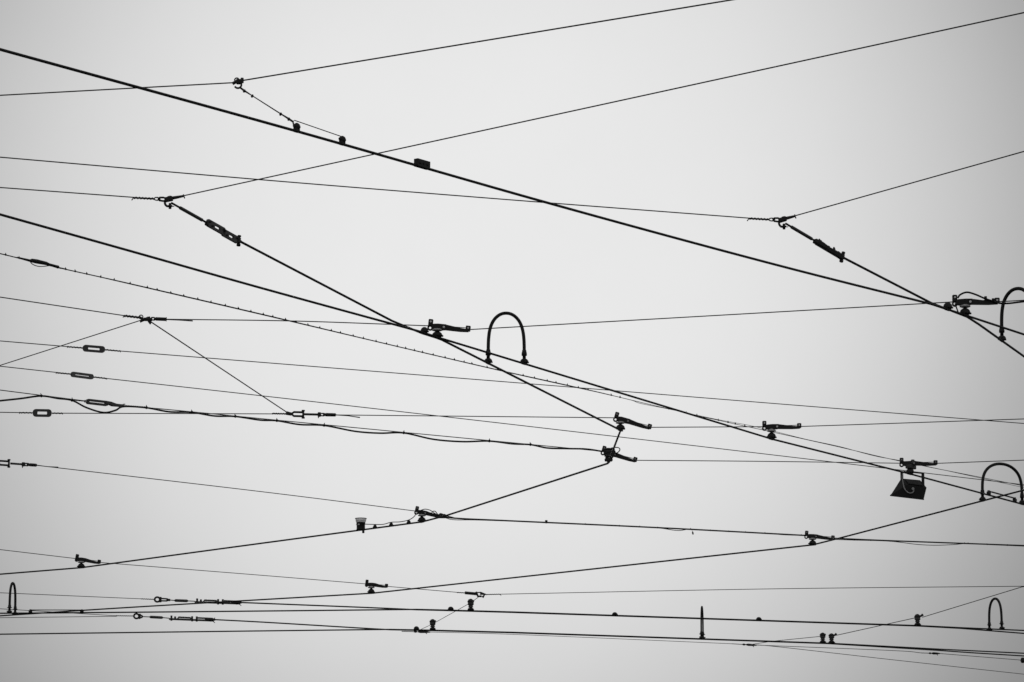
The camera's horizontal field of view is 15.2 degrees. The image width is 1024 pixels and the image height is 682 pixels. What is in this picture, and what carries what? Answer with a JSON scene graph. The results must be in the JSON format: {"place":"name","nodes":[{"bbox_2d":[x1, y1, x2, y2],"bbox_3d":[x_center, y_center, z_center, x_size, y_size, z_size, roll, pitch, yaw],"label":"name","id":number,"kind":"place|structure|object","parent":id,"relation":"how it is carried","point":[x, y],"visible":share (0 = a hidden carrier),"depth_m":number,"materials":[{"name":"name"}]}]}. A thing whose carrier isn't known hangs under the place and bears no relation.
{"place":"outdoors","nodes":[
{"label":"outdoors","id":0,"kind":"place"},
{"bbox_2d":[0,366,69,373],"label":"span wire","id":1,"kind":"object","parent":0,"point":[35,370],"visible":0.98,"depth_m":25.84,"materials":[{"name":"metal"}]},
{"bbox_2d":[58,372,106,379],"bbox_3d":[-2.917,0.234,26.052,0.401,0.036,0.024,8,-13,-36],"label":"link insulator","id":2,"kind":"object","parent":1,"relation":"attached to","point":[84,376],"visible":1,"depth_m":26.05,"materials":[{"name":"plastic"}]},
{"bbox_2d":[0,549,75,558],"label":"span wire","id":3,"kind":"object","parent":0,"point":[39,554],"visible":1,"depth_m":33.10,"materials":[{"name":"metal"}]},
{"bbox_2d":[75,554,100,568],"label":"insulated hanger","id":4,"kind":"object","parent":3,"relation":"hanging from","point":[80,560],"visible":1,"depth_m":33.43,"materials":[{"name":"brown metal"}]},
{"bbox_2d":[101,562,364,583],"bbox_3d":[-2.467,2.083,34.409,2.997,0.046,0.006,9,-13,-40],"label":"span wire","id":5,"kind":"object","parent":4,"relation":"attached to","point":[238,573],"visible":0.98,"depth_m":34.42,"materials":[{"name":"metal"}]},
{"bbox_2d":[365,580,387,593],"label":"insulated hanger","id":6,"kind":"object","parent":5,"relation":"hanging from","point":[371,586],"visible":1,"depth_m":35.37,"materials":[{"name":"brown metal"}]},
{"bbox_2d":[388,586,458,592],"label":"span wire","id":7,"kind":"object","parent":6,"relation":"attached to","point":[425,589],"visible":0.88,"depth_m":35.68,"materials":[{"name":"metal"}]},
{"bbox_2d":[459,591,500,597],"bbox_3d":[-0.309,2.378,35.994,0.420,0.065,0.028,0,-10,0],"label":"dropper joint","id":8,"kind":"object","parent":7,"relation":"attached to","point":[474,593],"visible":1,"depth_m":35.99,"materials":[{"name":"black metal"}]},
{"bbox_2d":[518,586,1023,593],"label":"span wire","id":9,"kind":"object","parent":8,"relation":"attached to","point":[774,588],"visible":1,"depth_m":35.71,"materials":[{"name":"metal"}]},
{"bbox_2d":[0,340,82,347],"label":"span wire","id":10,"kind":"object","parent":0,"point":[40,344],"visible":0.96,"depth_m":25.15,"materials":[{"name":"metal"}]},
{"bbox_2d":[67,345,120,352],"bbox_3d":[-2.755,0.052,25.324,0.379,0.044,0.018,5,-11,-26],"label":"link insulator","id":11,"kind":"object","parent":10,"relation":"attached to","point":[102,349],"visible":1,"depth_m":25.32,"materials":[{"name":"plastic"}]},
{"bbox_2d":[0,390,84,400],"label":"span wire","id":12,"kind":"object","parent":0,"point":[37,394],"visible":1,"depth_m":24.78,"materials":[{"name":"metal"}]},
{"bbox_2d":[75,399,144,406],"bbox_3d":[-2.651,0.411,25.173,0.546,0.034,0.042,7,-12,-33],"label":"link insulator","id":13,"kind":"object","parent":12,"relation":"attached to","point":[102,403],"visible":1,"depth_m":25.14,"materials":[{"name":"plastic"}]},
{"bbox_2d":[156,408,590,450],"bbox_3d":[-0.959,0.603,26.245,3.813,0.010,0.006,6,-12,-32],"label":"span wire","id":14,"kind":"object","parent":13,"relation":"attached to","point":[366,428],"visible":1,"depth_m":26.24,"materials":[{"name":"metal"}]},
{"bbox_2d":[0,393,602,451],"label":"feeder cable","id":15,"kind":"object","parent":14,"relation":"hanging from","point":[235,416],"visible":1,"depth_m":25.81,"materials":[{"name":"black rubber"}]},
{"bbox_2d":[601,446,637,462],"bbox_3d":[0.760,0.802,27.248,0.263,0.120,0.068,0,-10,0],"label":"insulated hanger","id":16,"kind":"object","parent":14,"relation":"hanging from","point":[606,451],"visible":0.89,"depth_m":27.23,"materials":[{"name":"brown metal"}]},
{"bbox_2d":[0,241,620,574],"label":"contact wire","id":17,"kind":"object","parent":16,"relation":"hanging from","point":[396,322],"visible":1,"depth_m":27.51,"materials":[{"name":"metal"}]},
{"bbox_2d":[355,517,366,532],"bbox_3d":[-1.218,1.490,30.944,0.096,0.124,0.096,0,-10,0],"label":"contactor","id":18,"kind":"object","parent":17,"relation":"attached to","point":[360,522],"visible":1,"depth_m":30.91,"materials":[{"name":"black metal"}]},
{"bbox_2d":[637,460,899,463],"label":"span wire","id":19,"kind":"object","parent":16,"relation":"attached to","point":[761,461],"visible":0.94,"depth_m":27.53,"materials":[{"name":"metal"}]},
{"bbox_2d":[0,608,114,615],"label":"span wire","id":20,"kind":"object","parent":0,"point":[73,613],"visible":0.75,"depth_m":38.16,"materials":[{"name":"metal"}]},
{"bbox_2d":[115,613,215,622],"bbox_3d":[-3.480,2.776,38.541,1.055,0.069,0.042,4,-11,-22],"label":"ring tensioner","id":21,"kind":"object","parent":20,"relation":"attached to","point":[140,616],"visible":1,"depth_m":38.59,"materials":[{"name":"metal"}]},
{"bbox_2d":[216,619,1023,656],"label":"contact wire","id":22,"kind":"object","parent":21,"relation":"attached to","point":[603,636],"visible":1,"depth_m":39.06,"materials":[{"name":"metal"}]},
{"bbox_2d":[0,616,116,617],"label":"span wire","id":23,"kind":"object","parent":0,"point":[74,616],"visible":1,"depth_m":38.50,"materials":[{"name":"metal"}]},
{"bbox_2d":[0,297,124,315],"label":"span wire","id":24,"kind":"object","parent":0,"point":[62,306],"visible":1,"depth_m":21.80,"materials":[{"name":"metal"}]},
{"bbox_2d":[123,315,192,323],"bbox_3d":[-2.045,-0.125,22.157,0.406,0.057,0.026,0,-10,0],"label":"three way joint","id":25,"kind":"object","parent":24,"relation":"attached to","point":[149,319],"visible":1,"depth_m":22.15,"materials":[{"name":"metal"}]},
{"bbox_2d":[0,320,138,365],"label":"span wire","id":26,"kind":"object","parent":25,"relation":"attached to","point":[70,342],"visible":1,"depth_m":22.94,"materials":[{"name":"metal"}]},
{"bbox_2d":[152,322,286,411],"bbox_3d":[-1.797,0.180,23.894,0.008,0.008,3.332,-2,-10,10],"label":"span wire","id":27,"kind":"object","parent":25,"relation":"attached to","point":[215,365],"visible":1,"depth_m":23.66,"materials":[{"name":"metal"}]},
{"bbox_2d":[177,319,427,325],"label":"span wire","id":28,"kind":"object","parent":25,"relation":"attached to","point":[297,321],"visible":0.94,"depth_m":22.30,"materials":[{"name":"metal"}]},
{"bbox_2d":[427,319,470,338],"bbox_3d":[-0.367,-0.072,22.390,0.254,0.113,0.075,0,-10,0],"label":"insulated hanger","id":29,"kind":"object","parent":28,"relation":"hanging from","point":[437,329],"visible":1,"depth_m":22.38,"materials":[{"name":"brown metal"}]},
{"bbox_2d":[0,213,1021,504],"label":"contact wire","id":30,"kind":"object","parent":29,"relation":"hanging from","point":[468,347],"visible":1,"depth_m":22.53,"materials":[{"name":"metal"}]},
{"bbox_2d":[485,312,528,364],"bbox_3d":[-0.034,-0.019,23.285,0.277,0.326,0.062,1,-10,-4],"label":"jumper loop","id":31,"kind":"object","parent":30,"relation":"attached to","point":[488,359],"visible":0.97,"depth_m":23.28,"materials":[{"name":"black rubber"}]},
{"bbox_2d":[890,470,926,499],"bbox_3d":[2.870,1.054,27.877,0.268,0.217,0.152,0,-10,0],"label":"signal lantern","id":32,"kind":"object","parent":30,"relation":"hanging from","point":[910,488],"visible":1,"depth_m":27.82,"materials":[{"name":"black metal"}]},
{"bbox_2d":[979,462,1023,504],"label":"jumper loop","id":33,"kind":"object","parent":30,"relation":"attached to","point":[981,498],"visible":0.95,"depth_m":29.37,"materials":[{"name":"black rubber"}]},
{"bbox_2d":[987,490,1016,501],"bbox_3d":[3.715,1.178,29.126,0.024,0.036,0.492,-6,-12,32],"label":"guide bar","id":34,"kind":"object","parent":30,"relation":"attached to","point":[989,492],"visible":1,"depth_m":29.08,"materials":[{"name":"metal"}]},
{"bbox_2d":[470,301,951,329],"bbox_3d":[1.123,-0.144,22.049,2.847,0.038,0.006,-3,-11,14],"label":"span wire","id":35,"kind":"object","parent":29,"relation":"attached to","point":[706,316],"visible":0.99,"depth_m":22.05,"materials":[{"name":"metal"}]},
{"bbox_2d":[0,187,134,197],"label":"span wire","id":36,"kind":"object","parent":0,"point":[67,192],"visible":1,"depth_m":19.92,"materials":[{"name":"metal"}]},
{"bbox_2d":[132,194,184,208],"bbox_3d":[-1.850,-0.729,20.082,0.283,0.078,0.028,0,-10,0],"label":"wire yoke","id":37,"kind":"object","parent":36,"relation":"attached to","point":[169,199],"visible":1,"depth_m":20.08,"materials":[{"name":"metal"}]},
{"bbox_2d":[171,202,241,246],"bbox_3d":[-1.621,-0.617,20.402,0.028,0.124,0.662,-6,-12,29],"label":"strain insulator","id":38,"kind":"object","parent":37,"relation":"attached to","point":[221,230],"visible":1,"depth_m":20.48,"materials":[{"name":"metal"}]},
{"bbox_2d":[183,12,1023,195],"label":"span wire","id":39,"kind":"object","parent":37,"relation":"attached to","point":[621,100],"visible":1,"depth_m":17.92,"materials":[{"name":"metal"}]},
{"bbox_2d":[0,592,140,598],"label":"span wire","id":40,"kind":"object","parent":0,"point":[70,595],"visible":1,"depth_m":36.64,"materials":[{"name":"metal"}]},
{"bbox_2d":[141,596,241,605],"bbox_3d":[-3.096,2.508,37.057,1.000,0.066,0.042,3,-11,-17],"label":"ring tensioner","id":41,"kind":"object","parent":40,"relation":"attached to","point":[184,600],"visible":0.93,"depth_m":37.06,"materials":[{"name":"metal"}]},
{"bbox_2d":[242,602,1023,633],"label":"contact wire","id":42,"kind":"object","parent":41,"relation":"attached to","point":[584,615],"visible":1,"depth_m":37.15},
{"bbox_2d":[0,82,231,95],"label":"span wire","id":43,"kind":"object","parent":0,"point":[115,89],"visible":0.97,"depth_m":17.75,"materials":[{"name":"metal"}]},
{"bbox_2d":[232,77,243,88],"bbox_3d":[-1.258,-1.182,17.609,0.055,0.055,0.024,0,-10,0],"label":"ring clamp","id":44,"kind":"object","parent":43,"relation":"attached to","point":[237,81],"visible":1,"depth_m":17.60,"materials":[{"name":"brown metal"}]},
{"bbox_2d":[239,87,293,123],"bbox_3d":[-1.065,-1.060,17.472,0.129,0.251,0.403,10,-14,-44],"label":"knotted rope","id":45,"kind":"object","parent":44,"relation":"hanging from","point":[280,113],"visible":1,"depth_m":17.54,"materials":[{"name":"black"}]},
{"bbox_2d":[242,0,732,80],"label":"span wire","id":46,"kind":"object","parent":44,"relation":"attached to","point":[489,39],"visible":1,"depth_m":16.86,"materials":[{"name":"metal"}]},
{"bbox_2d":[0,157,751,218],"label":"span wire","id":47,"kind":"object","parent":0,"point":[368,188],"visible":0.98,"depth_m":19.79,"materials":[{"name":"metal"}]},
{"bbox_2d":[747,214,795,229],"bbox_3d":[1.392,-0.639,20.587,0.267,0.081,0.028,0,-10,0],"label":"wire yoke","id":48,"kind":"object","parent":47,"relation":"attached to","point":[782,219],"visible":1,"depth_m":20.58,"materials":[{"name":"metal"}]},
{"bbox_2d":[785,223,844,262],"bbox_3d":[1.639,-0.530,20.747,0.422,0.172,0.042,7,-13,-36],"label":"strain insulator","id":49,"kind":"object","parent":48,"relation":"attached to","point":[821,244],"visible":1,"depth_m":20.77,"materials":[{"name":"metal"}]},
{"bbox_2d":[844,257,1023,356],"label":"contact wire","id":50,"kind":"object","parent":49,"relation":"attached to","point":[926,300],"visible":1,"depth_m":21.31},
{"bbox_2d":[794,151,1023,216],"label":"span wire","id":51,"kind":"object","parent":48,"relation":"attached to","point":[910,183],"visible":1,"depth_m":19.70,"materials":[{"name":"metal"}]},
{"bbox_2d":[422,597,477,628],"bbox_3d":[-0.616,2.684,37.755,0.029,0.006,3.155,2,-10,-12],"label":"dropper wire","id":52,"kind":"object","parent":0,"point":[451,613],"visible":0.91,"depth_m":37.79,"materials":[{"name":"metal"}]},
{"bbox_2d":[429,619,435,630],"bbox_3d":[-0.796,2.855,38.606,0.069,0.118,0.066,0,-10,0],"label":"dropper clamp","id":53,"kind":"object","parent":52,"relation":"hanging from","point":[432,624],"visible":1,"depth_m":38.59,"materials":[{"name":"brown metal"}]},
{"bbox_2d":[0,629,1023,653],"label":"contact wire","id":54,"kind":"object","parent":53,"relation":"hanging from","point":[502,632],"visible":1,"depth_m":38.93,"materials":[{"name":"metal"}]},
{"bbox_2d":[699,606,705,639],"bbox_3d":[1.954,2.897,39.488,0.053,0.349,0.105,-5,-11,24],"label":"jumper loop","id":55,"kind":"object","parent":54,"relation":"attached to","point":[701,636],"visible":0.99,"depth_m":39.48,"materials":[{"name":"black metal"}]},
{"bbox_2d":[828,633,836,643],"bbox_3d":[3.336,3.090,39.908,0.098,0.118,0.064,3,-11,-15],"label":"dropper clamp","id":56,"kind":"object","parent":54,"relation":"attached to","point":[831,637],"visible":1,"depth_m":39.88,"materials":[{"name":"black metal"}]},
{"bbox_2d":[467,599,473,610],"bbox_3d":[-0.395,2.534,36.838,0.070,0.121,0.066,0,-10,0],"label":"dropper clamp","id":57,"kind":"object","parent":52,"relation":"hanging from","point":[470,606],"visible":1,"depth_m":36.82,"materials":[{"name":"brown metal"}]},
{"bbox_2d":[0,609,1023,630],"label":"contact wire","id":58,"kind":"object","parent":57,"relation":"hanging from","point":[506,612],"visible":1,"depth_m":37.01,"materials":[{"name":"metal"}]},
{"bbox_2d":[7,582,16,614],"bbox_3d":[-4.830,2.489,37.140,0.056,0.318,0.208,-2,-10,11],"label":"jumper loop","id":59,"kind":"object","parent":58,"relation":"attached to","point":[9,607],"visible":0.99,"depth_m":37.12,"materials":[{"name":"black rubber"}]},
{"bbox_2d":[914,614,923,625],"bbox_3d":[4.045,2.771,38.169,0.098,0.128,0.066,0,-10,0],"label":"dropper clamp","id":60,"kind":"object","parent":58,"relation":"attached to","point":[917,618],"visible":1,"depth_m":38.15,"materials":[{"name":"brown metal"}]},
{"bbox_2d":[834,618,913,635],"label":"span wire","id":61,"kind":"object","parent":60,"relation":"attached to","point":[872,627],"visible":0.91,"depth_m":39.01,"materials":[{"name":"metal"}]},
{"bbox_2d":[922,587,1020,617],"bbox_3d":[4.397,2.499,36.733,0.027,0.008,2.762,3,-11,-14],"label":"span wire","id":62,"kind":"object","parent":60,"relation":"attached to","point":[971,602],"visible":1,"depth_m":36.73,"materials":[{"name":"metal"}]},
{"bbox_2d":[986,597,1004,630],"bbox_3d":[4.860,2.745,38.610,0.060,0.335,0.211,10,-14,-43],"label":"jumper loop","id":63,"kind":"object","parent":58,"relation":"attached to","point":[1001,613],"visible":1,"depth_m":38.61,"materials":[{"name":"black rubber"}]},
{"bbox_2d":[0,253,1017,484],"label":"feeder cable","id":64,"kind":"object","parent":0,"point":[197,298],"visible":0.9,"depth_m":26.02,"materials":[{"name":"black rubber"}]},
{"bbox_2d":[17,257,58,268],"bbox_3d":[-2.868,-0.471,23.226,0.027,0.043,0.355,-8,-13,37],"label":"cable splice","id":65,"kind":"object","parent":64,"relation":"attached to","point":[36,261],"visible":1,"depth_m":23.22,"materials":[{"name":"metal"}]},
{"bbox_2d":[59,267,1023,487],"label":"slack strand","id":66,"kind":"object","parent":64,"relation":"attached to","point":[490,368],"visible":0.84,"depth_m":26.56,"materials":[{"name":"metal"}]},
{"bbox_2d":[0,0,1023,681],"label":"sky","id":67,"kind":"structure","parent":0,"point":[809,135],"materials":[{"name":"white"}]},
{"bbox_2d":[107,378,1023,484],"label":"span wire","id":68,"kind":"object","parent":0,"point":[539,427],"visible":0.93,"depth_m":28.30,"materials":[{"name":"metal"}]},
{"bbox_2d":[113,350,1023,423],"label":"span wire","id":69,"kind":"object","parent":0,"point":[553,385],"visible":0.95,"depth_m":26.74,"materials":[{"name":"metal"}]},
{"bbox_2d":[801,418,1023,426],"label":"span wire","id":70,"kind":"object","parent":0,"point":[912,422],"visible":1,"depth_m":26.00,"materials":[{"name":"metal"}]},
{"bbox_2d":[762,421,800,439],"bbox_3d":[1.841,0.610,26.213,0.269,0.130,0.075,0,-10,0],"label":"insulated hanger","id":71,"kind":"object","parent":70,"relation":"hanging from","point":[771,428],"visible":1,"depth_m":26.20,"materials":[{"name":"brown metal"}]},
{"bbox_2d":[841,538,1023,545],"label":"span wire","id":72,"kind":"object","parent":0,"point":[931,542],"visible":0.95,"depth_m":32.18,"materials":[{"name":"metal"}]},
{"bbox_2d":[804,531,834,545],"bbox_3d":[2.553,1.637,31.881,0.253,0.125,0.076,0,-10,0],"label":"insulated hanger","id":73,"kind":"object","parent":72,"relation":"hanging from","point":[812,537],"visible":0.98,"depth_m":31.87,"materials":[{"name":"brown metal"}]},
{"bbox_2d":[0,489,1023,615],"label":"contact wire","id":74,"kind":"object","parent":73,"relation":"hanging from","point":[540,574],"visible":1,"depth_m":33.85,"materials":[{"name":"metal"}]},
{"bbox_2d":[837,539,1023,546],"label":"feeder cable","id":75,"kind":"object","parent":72,"relation":"attached to","point":[911,543],"visible":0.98,"depth_m":32.11,"materials":[{"name":"metal"}]},
{"bbox_2d":[938,460,1023,463],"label":"span wire","id":76,"kind":"object","parent":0,"point":[982,461],"visible":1,"depth_m":27.74,"materials":[{"name":"metal"}]},
{"bbox_2d":[899,458,937,474],"bbox_3d":[2.947,0.910,27.857,0.278,0.124,0.097,0,-10,0],"label":"insulated hanger","id":77,"kind":"object","parent":76,"relation":"hanging from","point":[911,465],"visible":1,"depth_m":27.84,"materials":[{"name":"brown metal"}]},
{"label":"wire splice","id":78,"kind":"object","parent":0,"visible":0},
{"bbox_2d":[436,632,731,643],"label":"span wire","id":79,"kind":"object","parent":78,"relation":"attached to","point":[582,637],"visible":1,"depth_m":40.07,"materials":[{"name":"metal"}]},
{"bbox_2d":[751,636,819,644],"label":"span wire","id":80,"kind":"object","parent":78,"relation":"attached to","point":[788,639],"visible":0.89,"depth_m":40.19,"materials":[{"name":"metal"}]},
{"bbox_2d":[820,633,825,643],"bbox_3d":[3.226,3.084,39.865,0.071,0.114,0.066,0,-10,0],"label":"dropper clamp","id":81,"kind":"object","parent":80,"relation":"hanging from","point":[822,637],"visible":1,"depth_m":39.84,"materials":[{"name":"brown metal"}]},
{"bbox_2d":[759,645,919,652],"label":"span wire","id":82,"kind":"object","parent":78,"relation":"attached to","point":[837,648],"visible":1,"depth_m":41.19,"materials":[{"name":"metal"}]},
{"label":"wire splice","id":83,"kind":"object","parent":82,"relation":"attached to","visible":0},
{"bbox_2d":[938,653,1023,662],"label":"span wire","id":84,"kind":"object","parent":83,"relation":"attached to","point":[1022,660],"visible":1,"depth_m":42.13,"materials":[{"name":"metal"}]},
{"bbox_2d":[772,646,1019,673],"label":"span wire","id":85,"kind":"object","parent":78,"relation":"attached to","point":[892,659],"visible":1,"depth_m":42.41,"materials":[{"name":"metal"}]},
{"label":"span wire","id":86,"kind":"object","parent":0,"visible":0},
{"bbox_2d":[0,459,57,467],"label":"turnbuckle","id":87,"kind":"object","parent":86,"relation":"attached to","point":[23,464],"visible":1,"depth_m":27.83,"materials":[{"name":"metal"}]},
{"bbox_2d":[52,467,413,510],"bbox_3d":[-2.107,1.126,29.176,3.751,0.023,0.006,10,-14,-43],"label":"span wire","id":88,"kind":"object","parent":87,"relation":"attached to","point":[232,488],"visible":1,"depth_m":29.15,"materials":[{"name":"metal"}]},
{"bbox_2d":[414,506,445,522],"bbox_3d":[-0.651,1.375,30.453,0.251,0.132,0.074,0,-10,0],"label":"insulated hanger","id":89,"kind":"object","parent":88,"relation":"hanging from","point":[422,514],"visible":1,"depth_m":30.44,"materials":[{"name":"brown metal"}]},
{"bbox_2d":[446,516,805,535],"bbox_3d":[0.940,1.506,31.167,3.341,0.054,0.014,5,-11,-25],"label":"span wire","id":90,"kind":"object","parent":89,"relation":"attached to","point":[546,521],"visible":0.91,"depth_m":31.14,"materials":[{"name":"metal"}]},
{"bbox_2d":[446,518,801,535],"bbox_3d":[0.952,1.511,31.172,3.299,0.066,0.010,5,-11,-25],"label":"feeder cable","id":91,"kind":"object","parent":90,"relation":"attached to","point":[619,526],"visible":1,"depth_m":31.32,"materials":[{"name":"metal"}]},
{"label":"span wire","id":92,"kind":"object","parent":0,"visible":0},
{"bbox_2d":[952,295,999,316],"bbox_3d":[2.621,-0.200,21.705,0.270,0.122,0.076,0,-10,0],"label":"insulated hanger","id":93,"kind":"object","parent":92,"relation":"hanging from","point":[964,304],"visible":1,"depth_m":21.70,"materials":[{"name":"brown metal"}]},
{"bbox_2d":[0,48,1023,334],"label":"contact wire","id":94,"kind":"object","parent":93,"relation":"hanging from","point":[480,182],"visible":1,"depth_m":18.24,"materials":[{"name":"metal"}]},
{"bbox_2d":[293,123,300,132],"bbox_3d":[-0.968,-0.960,17.267,0.029,0.043,0.042,-4,-11,22],"label":"rope clamp","id":95,"kind":"object","parent":94,"relation":"attached to","point":[296,126],"visible":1,"depth_m":17.25,"materials":[{"name":"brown metal"}]},
{"bbox_2d":[338,136,345,145],"bbox_3d":[-0.774,-0.914,17.508,0.029,0.043,0.042,-4,-11,22],"label":"rope clamp","id":96,"kind":"object","parent":94,"relation":"attached to","point":[342,139],"visible":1,"depth_m":17.50,"materials":[{"name":"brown metal"}]},
{"bbox_2d":[294,120,339,135],"bbox_3d":[-0.883,-0.966,17.461,0.245,0.056,0.013,5,-11,-25],"label":"rope stay","id":97,"kind":"object","parent":96,"relation":"attached to","point":[316,127],"visible":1,"depth_m":17.46,"materials":[{"name":"metal"}]},
{"bbox_2d":[414,158,429,169],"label":"splice block","id":98,"kind":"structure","parent":94,"relation":"attached to","point":[422,163],"depth_m":17.93,"materials":[{"name":"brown metal"}]},
{"bbox_2d":[943,302,952,310],"bbox_3d":[2.443,-0.194,21.528,0.051,0.046,0.051,-7,-12,34],"label":"wire clip","id":99,"kind":"object","parent":94,"relation":"attached to","point":[948,306],"visible":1,"depth_m":21.51,"materials":[{"name":"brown metal"}]},
{"bbox_2d":[999,287,1023,341],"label":"jumper loop","id":100,"kind":"object","parent":94,"relation":"attached to","point":[1001,330],"visible":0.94,"depth_m":22.52,"materials":[{"name":"black rubber"}]},
{"bbox_2d":[957,291,1023,303],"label":"jumper cable","id":101,"kind":"object","parent":93,"relation":"attached to","point":[960,294],"visible":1,"depth_m":21.69,"materials":[{"name":"black rubber"}]},
{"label":"span wire","id":102,"kind":"object","parent":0,"visible":0},
{"bbox_2d":[19,409,62,416],"bbox_3d":[-3.134,0.479,25.549,0.291,0.051,0.015,1,-10,-6],"label":"link insulator","id":103,"kind":"object","parent":102,"relation":"attached to","point":[48,411],"visible":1,"depth_m":25.54,"materials":[{"name":"plastic"}]},
{"bbox_2d":[56,413,271,413],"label":"span wire","id":104,"kind":"object","parent":103,"relation":"attached to","point":[161,413],"visible":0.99,"depth_m":25.57,"materials":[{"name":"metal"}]},
{"bbox_2d":[272,410,359,418],"bbox_3d":[-1.308,0.490,25.611,0.590,0.058,0.024,1,-10,-7],"label":"turnbuckle","id":105,"kind":"object","parent":104,"relation":"attached to","point":[318,414],"visible":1,"depth_m":25.60,"materials":[{"name":"metal"}]},
{"bbox_2d":[338,414,613,417],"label":"span wire","id":106,"kind":"object","parent":105,"relation":"attached to","point":[477,416],"visible":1,"depth_m":25.73,"materials":[{"name":"metal"}]},
{"bbox_2d":[613,412,651,431],"bbox_3d":[0.811,0.541,25.832,0.264,0.130,0.070,0,-10,0],"label":"insulated hanger","id":107,"kind":"object","parent":106,"relation":"hanging from","point":[621,421],"visible":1,"depth_m":25.82,"materials":[{"name":"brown metal"}]},
{"bbox_2d":[652,426,762,427],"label":"span wire","id":108,"kind":"object","parent":107,"relation":"attached to","point":[699,427],"visible":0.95,"depth_m":25.98,"materials":[{"name":"metal"}]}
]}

